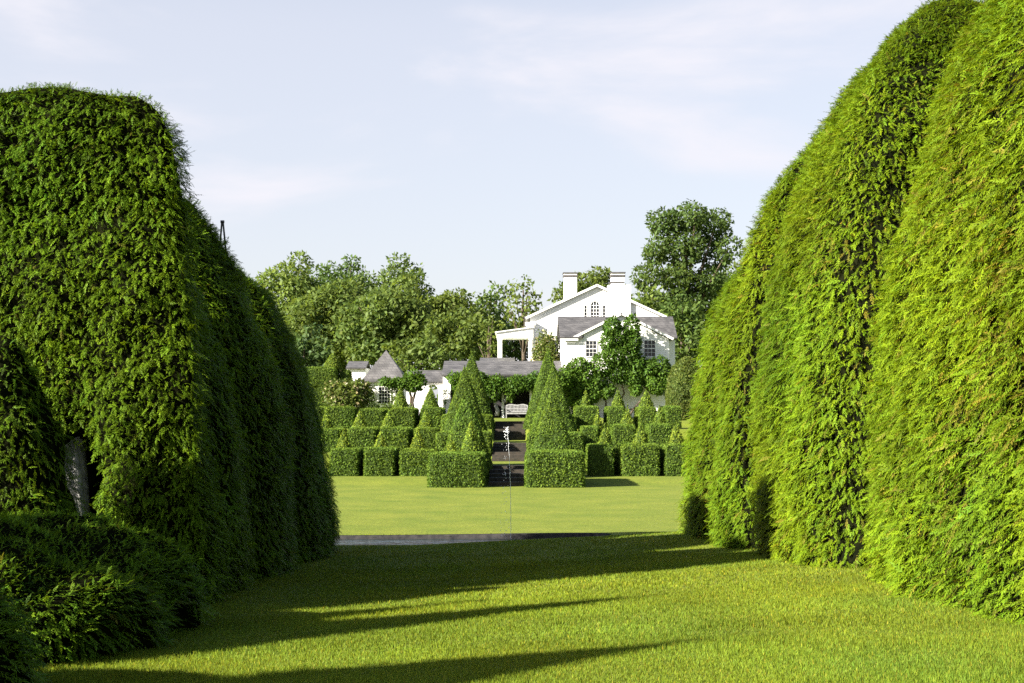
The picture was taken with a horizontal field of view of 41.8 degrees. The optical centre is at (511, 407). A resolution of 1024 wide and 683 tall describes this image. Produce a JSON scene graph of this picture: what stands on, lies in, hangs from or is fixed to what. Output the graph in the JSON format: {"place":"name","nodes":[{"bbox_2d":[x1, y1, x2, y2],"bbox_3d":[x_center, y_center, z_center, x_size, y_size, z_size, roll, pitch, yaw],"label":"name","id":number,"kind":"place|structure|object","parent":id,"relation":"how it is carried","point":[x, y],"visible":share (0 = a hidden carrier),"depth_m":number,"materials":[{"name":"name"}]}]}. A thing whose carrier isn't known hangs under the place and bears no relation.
{"place":"outdoors","nodes":[
{"label":"outdoors","id":0,"kind":"place"},
{"bbox_2d":[335,539,524,544],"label":"water","id":1,"kind":"structure","parent":0,"point":[389,541],"depth_m":36.83,"materials":[{"name":"grey liquid"}]},
{"bbox_2d":[500,427,510,537],"bbox_3d":[-0.185,2.141,36.184,0.334,3.239,0.336,0,0,0],"label":"fountain jet","id":2,"kind":"object","parent":1,"relation":"in","point":[505,475],"visible":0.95,"depth_m":36.20,"materials":[{"name":"white liquid"}]},
{"bbox_2d":[0,0,983,401],"label":"sky","id":3,"kind":"structure","parent":0,"point":[479,142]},
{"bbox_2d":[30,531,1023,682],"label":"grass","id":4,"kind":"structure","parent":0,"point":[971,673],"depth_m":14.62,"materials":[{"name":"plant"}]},
{"bbox_2d":[31,417,1023,682],"bbox_3d":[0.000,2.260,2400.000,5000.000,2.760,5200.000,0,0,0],"label":"lawn","id":5,"kind":"structure","parent":0,"point":[417,505],"depth_m":39.77,"materials":[{"name":"plant"}]},
{"bbox_2d":[0,585,55,682],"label":"round shrub","id":6,"kind":"object","parent":5,"relation":"on","point":[15,663],"visible":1,"depth_m":10.91,"materials":[{"name":"plant"}]},
{"bbox_2d":[2,484,79,515],"bbox_3d":[-6.248,1.933,17.266,1.977,2.143,1.834,0,0,0],"label":"round shrub","id":7,"kind":"object","parent":5,"relation":"on","point":[34,501],"visible":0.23,"depth_m":16.98,"materials":[{"name":"plant"}]},
{"bbox_2d":[0,334,89,516],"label":"round shrub","id":8,"kind":"object","parent":5,"relation":"on","point":[32,449],"visible":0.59,"depth_m":17.18,"materials":[{"name":"plant"}]},
{"bbox_2d":[0,506,222,669],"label":"hedge","id":9,"kind":"object","parent":5,"relation":"on","point":[95,586],"visible":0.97,"depth_m":14.15,"materials":[{"name":"plant"}]},
{"bbox_2d":[0,81,236,605],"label":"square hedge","id":10,"kind":"object","parent":5,"relation":"on","point":[97,318],"visible":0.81,"depth_m":19.24,"materials":[{"name":"green plant"}]},
{"bbox_2d":[183,194,341,593],"bbox_3d":[-7.254,-0.401,27.266,6.578,8.435,13.944,0,0,0],"label":"domed hedge","id":11,"kind":"object","parent":5,"relation":"on","point":[272,474],"visible":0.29,"depth_m":25.00,"materials":[{"name":"plant"}]},
{"bbox_2d":[219,220,226,249],"bbox_3d":[-5.702,-2.880,26.500,0.354,1.620,0.060,0,0,0],"label":"topiary frame","id":12,"kind":"object","parent":11,"relation":"attached to","point":[222,222],"visible":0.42,"depth_m":26.48,"materials":[{"name":"metal"}]},
{"bbox_2d":[254,250,323,331],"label":"leafy tree","id":13,"kind":"object","parent":5,"relation":"on","point":[296,283],"visible":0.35,"depth_m":174.23,"materials":[{"name":"green plant"}]},
{"bbox_2d":[293,322,333,366],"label":"leafy tree","id":14,"kind":"object","parent":5,"relation":"on","point":[316,353],"visible":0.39,"depth_m":148.91,"materials":[{"name":"green plant"}]},
{"bbox_2d":[305,366,339,405],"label":"clipped hedge","id":15,"kind":"object","parent":5,"relation":"on","point":[318,376],"visible":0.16,"depth_m":92.08,"materials":[{"name":"green plant"}]},
{"bbox_2d":[323,353,342,369],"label":"clipped cone","id":16,"kind":"object","parent":15,"relation":"on","point":[332,360],"visible":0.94,"depth_m":93.07,"materials":[{"name":"plant"}]},
{"bbox_2d":[282,277,370,369],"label":"leafy tree","id":17,"kind":"object","parent":5,"relation":"on","point":[319,307],"visible":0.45,"depth_m":164.04,"materials":[{"name":"green plant"}]},
{"bbox_2d":[321,406,333,427],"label":"clipped cone","id":18,"kind":"object","parent":5,"relation":"on","point":[329,422],"visible":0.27,"depth_m":75.25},
{"bbox_2d":[321,427,347,451],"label":"clipped block","id":19,"kind":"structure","parent":5,"relation":"on","point":[334,434],"depth_m":73.09,"materials":[{"name":"green plant"}]},
{"bbox_2d":[316,406,356,428],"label":"clipped block","id":20,"kind":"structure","parent":5,"relation":"on","point":[343,416],"depth_m":81.26,"materials":[{"name":"green plant"}]},
{"bbox_2d":[335,427,351,447],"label":"clipped cone","id":21,"kind":"object","parent":5,"relation":"on","point":[343,441],"visible":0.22,"depth_m":68.25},
{"bbox_2d":[306,254,384,337],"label":"leafy tree","id":22,"kind":"object","parent":5,"relation":"on","point":[357,277],"visible":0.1,"depth_m":204.54,"materials":[{"name":"green plant"}]},
{"bbox_2d":[339,369,351,389],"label":"clipped hedge","id":23,"kind":"object","parent":5,"relation":"on","point":[345,373],"visible":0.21,"depth_m":93.08,"materials":[{"name":"green plant"}]},
{"bbox_2d":[329,447,364,475],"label":"clipped block","id":24,"kind":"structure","parent":5,"relation":"on","point":[347,461],"depth_m":66.09,"materials":[{"name":"green plant"}]},
{"bbox_2d":[321,377,375,413],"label":"flowering bush","id":25,"kind":"object","parent":5,"relation":"on","point":[357,393],"visible":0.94,"depth_m":86.88,"materials":[{"name":"green plant"}]},
{"bbox_2d":[346,361,370,415],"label":"outbuilding","id":26,"kind":"structure","parent":5,"relation":"on","point":[359,369],"depth_m":122.00,"materials":[{"name":"white paint"}]},
{"bbox_2d":[352,409,367,426],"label":"clipped cone","id":27,"kind":"object","parent":5,"relation":"on","point":[359,421],"visible":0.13,"depth_m":75.20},
{"bbox_2d":[347,426,379,447],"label":"clipped block","id":28,"kind":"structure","parent":5,"relation":"on","point":[364,437],"depth_m":73.08,"materials":[{"name":"green plant"}]},
{"bbox_2d":[365,396,379,407],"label":"dark shrub","id":29,"kind":"object","parent":5,"relation":"on","point":[372,404],"visible":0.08,"depth_m":98.88,"materials":[{"name":"green plant"}]},
{"bbox_2d":[359,407,388,426],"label":"clipped block","id":30,"kind":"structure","parent":5,"relation":"on","point":[373,416],"depth_m":80.09,"materials":[{"name":"green plant"}]},
{"bbox_2d":[363,446,399,475],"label":"clipped block","id":31,"kind":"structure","parent":5,"relation":"on","point":[381,461],"depth_m":66.08,"materials":[{"name":"green plant"}]},
{"bbox_2d":[363,350,406,406],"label":"pavilion","id":32,"kind":"structure","parent":5,"relation":"on","point":[385,364],"depth_m":105.16,"materials":[{"name":"stone"}]},
{"bbox_2d":[378,386,390,404],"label":"window","id":33,"kind":"structure","parent":32,"relation":"in","point":[384,393],"depth_m":105.11,"materials":[{"name":"white glass"}]},
{"bbox_2d":[366,380,403,407],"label":"wisteria vine","id":34,"kind":"object","parent":32,"relation":"attached to","point":[394,397],"visible":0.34,"depth_m":104.50,"materials":[{"name":"green plant"}]},
{"bbox_2d":[378,368,427,406],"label":"wisteria vine","id":35,"kind":"object","parent":32,"relation":"attached to","point":[414,383],"visible":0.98,"depth_m":103.56,"materials":[{"name":"green plant"}]},
{"bbox_2d":[374,429,398,473],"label":"clipped cone","id":36,"kind":"object","parent":5,"relation":"on","point":[380,441],"visible":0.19,"depth_m":68.25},
{"bbox_2d":[330,273,443,367],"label":"leafy tree","id":37,"kind":"object","parent":5,"relation":"on","point":[400,315],"visible":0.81,"depth_m":153.84,"materials":[{"name":"green plant"}]},
{"bbox_2d":[379,408,397,428],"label":"clipped cone","id":38,"kind":"object","parent":5,"relation":"on","point":[389,420],"visible":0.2,"depth_m":75.19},
{"bbox_2d":[375,402,412,407],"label":"dark shrub","id":39,"kind":"object","parent":5,"relation":"on","point":[386,406],"visible":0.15,"depth_m":100.44,"materials":[{"name":"green plant"}]},
{"bbox_2d":[380,426,413,449],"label":"clipped block","id":40,"kind":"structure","parent":5,"relation":"on","point":[401,437],"depth_m":73.09,"materials":[{"name":"green plant"}]},
{"bbox_2d":[392,387,409,407],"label":"clipped cone","id":41,"kind":"object","parent":5,"relation":"on","point":[400,401],"visible":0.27,"depth_m":82.36,"materials":[{"name":"plant"}]},
{"bbox_2d":[390,407,418,428],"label":"clipped block","id":42,"kind":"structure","parent":5,"relation":"on","point":[406,416],"depth_m":80.09,"materials":[{"name":"green plant"}]},
{"bbox_2d":[375,251,437,401],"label":"leafy tree","id":43,"kind":"object","parent":5,"relation":"on","point":[392,270],"visible":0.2,"depth_m":195.40,"materials":[{"name":"green plant"}]},
{"bbox_2d":[409,425,426,448],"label":"clipped cone","id":44,"kind":"object","parent":5,"relation":"on","point":[418,441],"visible":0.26,"depth_m":68.21,"materials":[{"name":"plant"}]},
{"bbox_2d":[398,447,438,475],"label":"clipped block","id":45,"kind":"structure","parent":5,"relation":"on","point":[412,462],"depth_m":66.08,"materials":[{"name":"green plant"}]},
{"bbox_2d":[382,332,463,389],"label":"leafy tree","id":46,"kind":"object","parent":5,"relation":"on","point":[427,352],"visible":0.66,"depth_m":138.46,"materials":[{"name":"green plant"}]},
{"bbox_2d":[412,408,433,442],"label":"clipped cone","id":47,"kind":"object","parent":5,"relation":"on","point":[426,421],"visible":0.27,"depth_m":75.19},
{"bbox_2d":[407,370,442,411],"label":"arched link","id":48,"kind":"object","parent":5,"relation":"on","point":[434,377],"visible":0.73,"depth_m":111.00,"materials":[{"name":"white paint"}]},
{"bbox_2d":[413,427,439,447],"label":"clipped block","id":49,"kind":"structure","parent":5,"relation":"on","point":[428,434],"depth_m":73.09,"materials":[{"name":"green plant"}]},
{"bbox_2d":[417,385,439,426],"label":"clipped cone","id":50,"kind":"object","parent":5,"relation":"on","point":[430,400],"visible":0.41,"depth_m":82.35,"materials":[{"name":"plant"}]},
{"bbox_2d":[420,406,445,428],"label":"clipped block","id":51,"kind":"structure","parent":5,"relation":"on","point":[436,413],"depth_m":80.09,"materials":[{"name":"green plant"}]},
{"bbox_2d":[447,434,455,450],"bbox_3d":[-2.862,2.381,63.602,1.260,2.346,1.310,0,0,0],"label":"clipped cone","id":52,"kind":"object","parent":5,"relation":"on","point":[451,446],"visible":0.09,"depth_m":63.52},
{"bbox_2d":[422,287,486,360],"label":"leafy tree","id":53,"kind":"object","parent":5,"relation":"on","point":[448,298],"visible":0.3,"depth_m":170.28,"materials":[{"name":"green plant"}]},
{"bbox_2d":[426,450,486,487],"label":"wide block","id":54,"kind":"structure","parent":5,"relation":"on","point":[456,469],"depth_m":60.07,"materials":[{"name":"green plant"}]},
{"bbox_2d":[422,304,497,360],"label":"leafy tree","id":55,"kind":"object","parent":5,"relation":"on","point":[462,337],"visible":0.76,"depth_m":150.01,"materials":[{"name":"green plant"}]},
{"bbox_2d":[435,430,492,455],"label":"wide block","id":56,"kind":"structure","parent":5,"relation":"on","point":[441,438],"depth_m":71.68,"materials":[{"name":"green plant"}]},
{"bbox_2d":[442,365,487,430],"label":"clipped pyramid","id":57,"kind":"object","parent":5,"relation":"on","point":[464,381],"visible":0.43,"depth_m":75.23,"materials":[{"name":"green plant"}]},
{"bbox_2d":[440,414,492,430],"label":"wide block","id":58,"kind":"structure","parent":5,"relation":"on","point":[488,419],"depth_m":79.29,"materials":[{"name":"green plant"}]},
{"bbox_2d":[443,387,493,472],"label":"clipped pyramid","id":59,"kind":"object","parent":5,"relation":"on","point":[466,412],"visible":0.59,"depth_m":65.05,"materials":[{"name":"green plant"}]},
{"bbox_2d":[338,533,610,544],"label":"garden pool","id":60,"kind":"structure","parent":5,"relation":"on","point":[500,536],"depth_m":37.59,"materials":[{"name":"stone"}]},
{"bbox_2d":[461,419,488,481],"bbox_3d":[-1.936,2.062,63.594,1.972,3.012,1.946,0,0,0],"label":"clipped cone","id":61,"kind":"object","parent":5,"relation":"on","point":[471,442],"visible":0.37,"depth_m":63.38,"materials":[{"name":"plant"}]},
{"bbox_2d":[466,350,495,429],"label":"clipped pyramid","id":62,"kind":"object","parent":5,"relation":"on","point":[474,375],"visible":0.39,"depth_m":82.63,"materials":[{"name":"green plant"}]},
{"bbox_2d":[474,315,497,357],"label":"flowering tree","id":63,"kind":"object","parent":5,"relation":"on","point":[488,335],"visible":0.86,"depth_m":133.89,"materials":[{"name":"green plant"}]},
{"bbox_2d":[463,280,515,357],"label":"airy tree","id":64,"kind":"object","parent":5,"relation":"on","point":[494,299],"visible":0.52,"depth_m":176.91,"materials":[{"name":"green plant"}]},
{"bbox_2d":[475,317,527,360],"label":"leafy tree","id":65,"kind":"object","parent":5,"relation":"on","point":[512,352],"visible":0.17,"depth_m":187.92,"materials":[{"name":"green plant"}]},
{"bbox_2d":[442,361,562,417],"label":"loggia","id":66,"kind":"object","parent":5,"relation":"on","point":[506,369],"visible":0.34,"depth_m":112.52,"materials":[{"name":"stone"}]},
{"bbox_2d":[445,370,573,415],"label":"wisteria vine","id":67,"kind":"object","parent":66,"relation":"attached to","point":[495,385],"visible":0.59,"depth_m":108.84,"materials":[{"name":"green plant"}]},
{"bbox_2d":[489,465,524,485],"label":"garden steps","id":68,"kind":"structure","parent":5,"relation":"on","point":[514,476],"depth_m":63.12,"materials":[{"name":"stone"}]},
{"bbox_2d":[492,443,525,460],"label":"garden steps","id":69,"kind":"structure","parent":5,"relation":"on","point":[515,451],"depth_m":72.60,"materials":[{"name":"stone"}]},
{"bbox_2d":[494,421,524,439],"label":"garden steps","id":70,"kind":"structure","parent":5,"relation":"on","point":[516,430],"depth_m":82.00,"materials":[{"name":"stone"}]},
{"bbox_2d":[506,404,527,417],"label":"garden bench","id":71,"kind":"object","parent":5,"relation":"on","point":[517,408],"visible":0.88,"depth_m":108.15,"materials":[{"name":"white paint"}]},
{"bbox_2d":[497,274,543,360],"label":"airy tree","id":72,"kind":"object","parent":5,"relation":"on","point":[523,310],"visible":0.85,"depth_m":159.65,"materials":[{"name":"green plant"}]},
{"bbox_2d":[523,346,562,428],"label":"clipped pyramid","id":73,"kind":"object","parent":5,"relation":"on","point":[545,368],"visible":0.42,"depth_m":82.61,"materials":[{"name":"green plant"}]},
{"bbox_2d":[530,329,559,360],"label":"pale shrub","id":74,"kind":"object","parent":5,"relation":"on","point":[541,346],"visible":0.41,"depth_m":115.71,"materials":[{"name":"green plant"}]},
{"bbox_2d":[526,363,576,442],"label":"clipped pyramid","id":75,"kind":"object","parent":5,"relation":"on","point":[553,382],"visible":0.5,"depth_m":75.19,"materials":[{"name":"green plant"}]},
{"bbox_2d":[530,388,573,449],"bbox_3d":[1.940,1.292,65.596,3.009,4.458,3.001,0,0,0],"label":"clipped pyramid","id":76,"kind":"object","parent":5,"relation":"on","point":[551,432],"visible":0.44,"depth_m":64.98,"materials":[{"name":"green plant"}]},
{"bbox_2d":[527,414,576,428],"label":"wide block","id":77,"kind":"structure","parent":5,"relation":"on","point":[530,419],"depth_m":79.32,"materials":[{"name":"green plant"}]},
{"bbox_2d":[523,449,585,487],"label":"wide block","id":78,"kind":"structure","parent":5,"relation":"on","point":[553,468],"depth_m":60.07,"materials":[{"name":"green plant"}]},
{"bbox_2d":[526,431,584,451],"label":"wide block","id":79,"kind":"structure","parent":5,"relation":"on","point":[577,440],"depth_m":71.69,"materials":[{"name":"green plant"}]},
{"bbox_2d":[480,272,676,417],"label":"white house","id":80,"kind":"structure","parent":5,"relation":"on","point":[573,321],"depth_m":119.27,"materials":[{"name":"paint"}]},
{"bbox_2d":[585,340,596,356],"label":"window","id":81,"kind":"structure","parent":80,"relation":"in","point":[590,345],"depth_m":112.00,"materials":[{"name":"white glass"}]},
{"bbox_2d":[589,300,599,316],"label":"arched window","id":82,"kind":"structure","parent":80,"relation":"in","point":[594,307],"depth_m":121.99,"materials":[{"name":"white glass"}]},
{"bbox_2d":[643,340,655,356],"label":"window","id":83,"kind":"structure","parent":80,"relation":"in","point":[649,346],"depth_m":112.00,"materials":[{"name":"white glass"}]},
{"bbox_2d":[571,405,598,428],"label":"clipped block","id":84,"kind":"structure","parent":5,"relation":"on","point":[585,415],"depth_m":80.08,"materials":[{"name":"green plant"}]},
{"bbox_2d":[581,388,589,405],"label":"clipped cone","id":85,"kind":"object","parent":5,"relation":"on","point":[585,400],"visible":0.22,"depth_m":82.47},
{"bbox_2d":[578,425,598,451],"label":"clipped block","id":86,"kind":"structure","parent":5,"relation":"on","point":[590,433],"depth_m":73.09,"materials":[{"name":"green plant"}]},
{"bbox_2d":[547,265,632,303],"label":"leafy tree","id":87,"kind":"object","parent":5,"relation":"on","point":[601,277],"visible":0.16,"depth_m":163.92,"materials":[{"name":"green plant"}]},
{"bbox_2d":[593,408,603,435],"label":"clipped cone","id":88,"kind":"object","parent":5,"relation":"on","point":[597,421],"visible":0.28,"depth_m":75.26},
{"bbox_2d":[585,443,614,475],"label":"clipped block","id":89,"kind":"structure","parent":5,"relation":"on","point":[599,460],"depth_m":66.09,"materials":[{"name":"green plant"}]},
{"bbox_2d":[597,423,617,474],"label":"clipped cone","id":90,"kind":"object","parent":5,"relation":"on","point":[604,438],"visible":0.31,"depth_m":68.18,"materials":[{"name":"plant"}]},
{"bbox_2d":[603,406,623,427],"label":"clipped block","id":91,"kind":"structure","parent":5,"relation":"on","point":[613,414],"depth_m":80.09,"materials":[{"name":"green plant"}]},
{"bbox_2d":[559,312,670,414],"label":"wisteria vine","id":92,"kind":"object","parent":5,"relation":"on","point":[643,371],"visible":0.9,"depth_m":109.88,"materials":[{"name":"green plant"}]},
{"bbox_2d":[603,388,626,426],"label":"clipped cone","id":93,"kind":"object","parent":5,"relation":"on","point":[617,399],"visible":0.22,"depth_m":82.41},
{"bbox_2d":[608,423,634,449],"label":"clipped block","id":94,"kind":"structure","parent":5,"relation":"on","point":[625,432],"depth_m":73.09,"materials":[{"name":"green plant"}]},
{"bbox_2d":[620,404,637,435],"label":"clipped cone","id":95,"kind":"object","parent":5,"relation":"on","point":[627,418],"visible":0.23,"depth_m":75.23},
{"bbox_2d":[616,442,660,475],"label":"clipped block","id":96,"kind":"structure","parent":5,"relation":"on","point":[638,459],"depth_m":66.09,"materials":[{"name":"green plant"}]},
{"bbox_2d":[632,420,648,443],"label":"clipped cone","id":97,"kind":"object","parent":5,"relation":"on","point":[640,437],"visible":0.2,"depth_m":68.23,"materials":[{"name":"plant"}]},
{"bbox_2d":[633,389,656,425],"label":"clipped cone","id":98,"kind":"object","parent":5,"relation":"on","point":[645,401],"visible":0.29,"depth_m":82.37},
{"bbox_2d":[634,406,656,428],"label":"clipped block","id":99,"kind":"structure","parent":5,"relation":"on","point":[645,415],"depth_m":80.09,"materials":[{"name":"green plant"}]},
{"bbox_2d":[631,283,674,321],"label":"leafy tree","id":100,"kind":"object","parent":5,"relation":"on","point":[646,302],"visible":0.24,"depth_m":149.23,"materials":[{"name":"green plant"}]},
{"bbox_2d":[643,422,671,444],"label":"clipped block","id":101,"kind":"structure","parent":5,"relation":"on","point":[656,433],"depth_m":73.08,"materials":[{"name":"green plant"}]},
{"bbox_2d":[653,405,665,423],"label":"clipped cone","id":102,"kind":"object","parent":5,"relation":"on","point":[659,417],"visible":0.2,"depth_m":75.25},
{"bbox_2d":[660,405,682,428],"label":"clipped block","id":103,"kind":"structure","parent":5,"relation":"on","point":[672,414],"depth_m":80.08,"materials":[{"name":"green plant"}]},
{"bbox_2d":[660,421,683,471],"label":"clipped cone","id":104,"kind":"object","parent":5,"relation":"on","point":[675,436],"visible":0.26,"depth_m":68.23,"materials":[{"name":"plant"}]},
{"bbox_2d":[659,442,688,475],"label":"clipped block","id":105,"kind":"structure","parent":5,"relation":"on","point":[672,462],"depth_m":66.08,"materials":[{"name":"green plant"}]},
{"bbox_2d":[664,356,700,419],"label":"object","id":106,"kind":"object","parent":5,"relation":"on","point":[678,392],"visible":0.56,"depth_m":89.05,"materials":[{"name":"green plant"}]},
{"bbox_2d":[659,287,709,364],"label":"leafy tree","id":107,"kind":"object","parent":5,"relation":"on","point":[687,333],"visible":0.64,"depth_m":144.68,"materials":[{"name":"green plant"}]},
{"bbox_2d":[629,198,746,348],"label":"leafy tree","id":108,"kind":"object","parent":5,"relation":"on","point":[668,222],"visible":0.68,"depth_m":159.90,"materials":[{"name":"green plant"}]},
{"bbox_2d":[702,261,738,326],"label":"leafy tree","id":109,"kind":"object","parent":5,"relation":"on","point":[729,267],"visible":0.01,"depth_m":171.38,"materials":[{"name":"green plant"}]},
{"bbox_2d":[673,0,1023,625],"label":"tall hedge","id":110,"kind":"object","parent":5,"relation":"on","point":[858,392],"visible":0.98,"depth_m":21.48,"materials":[{"name":"plant"}]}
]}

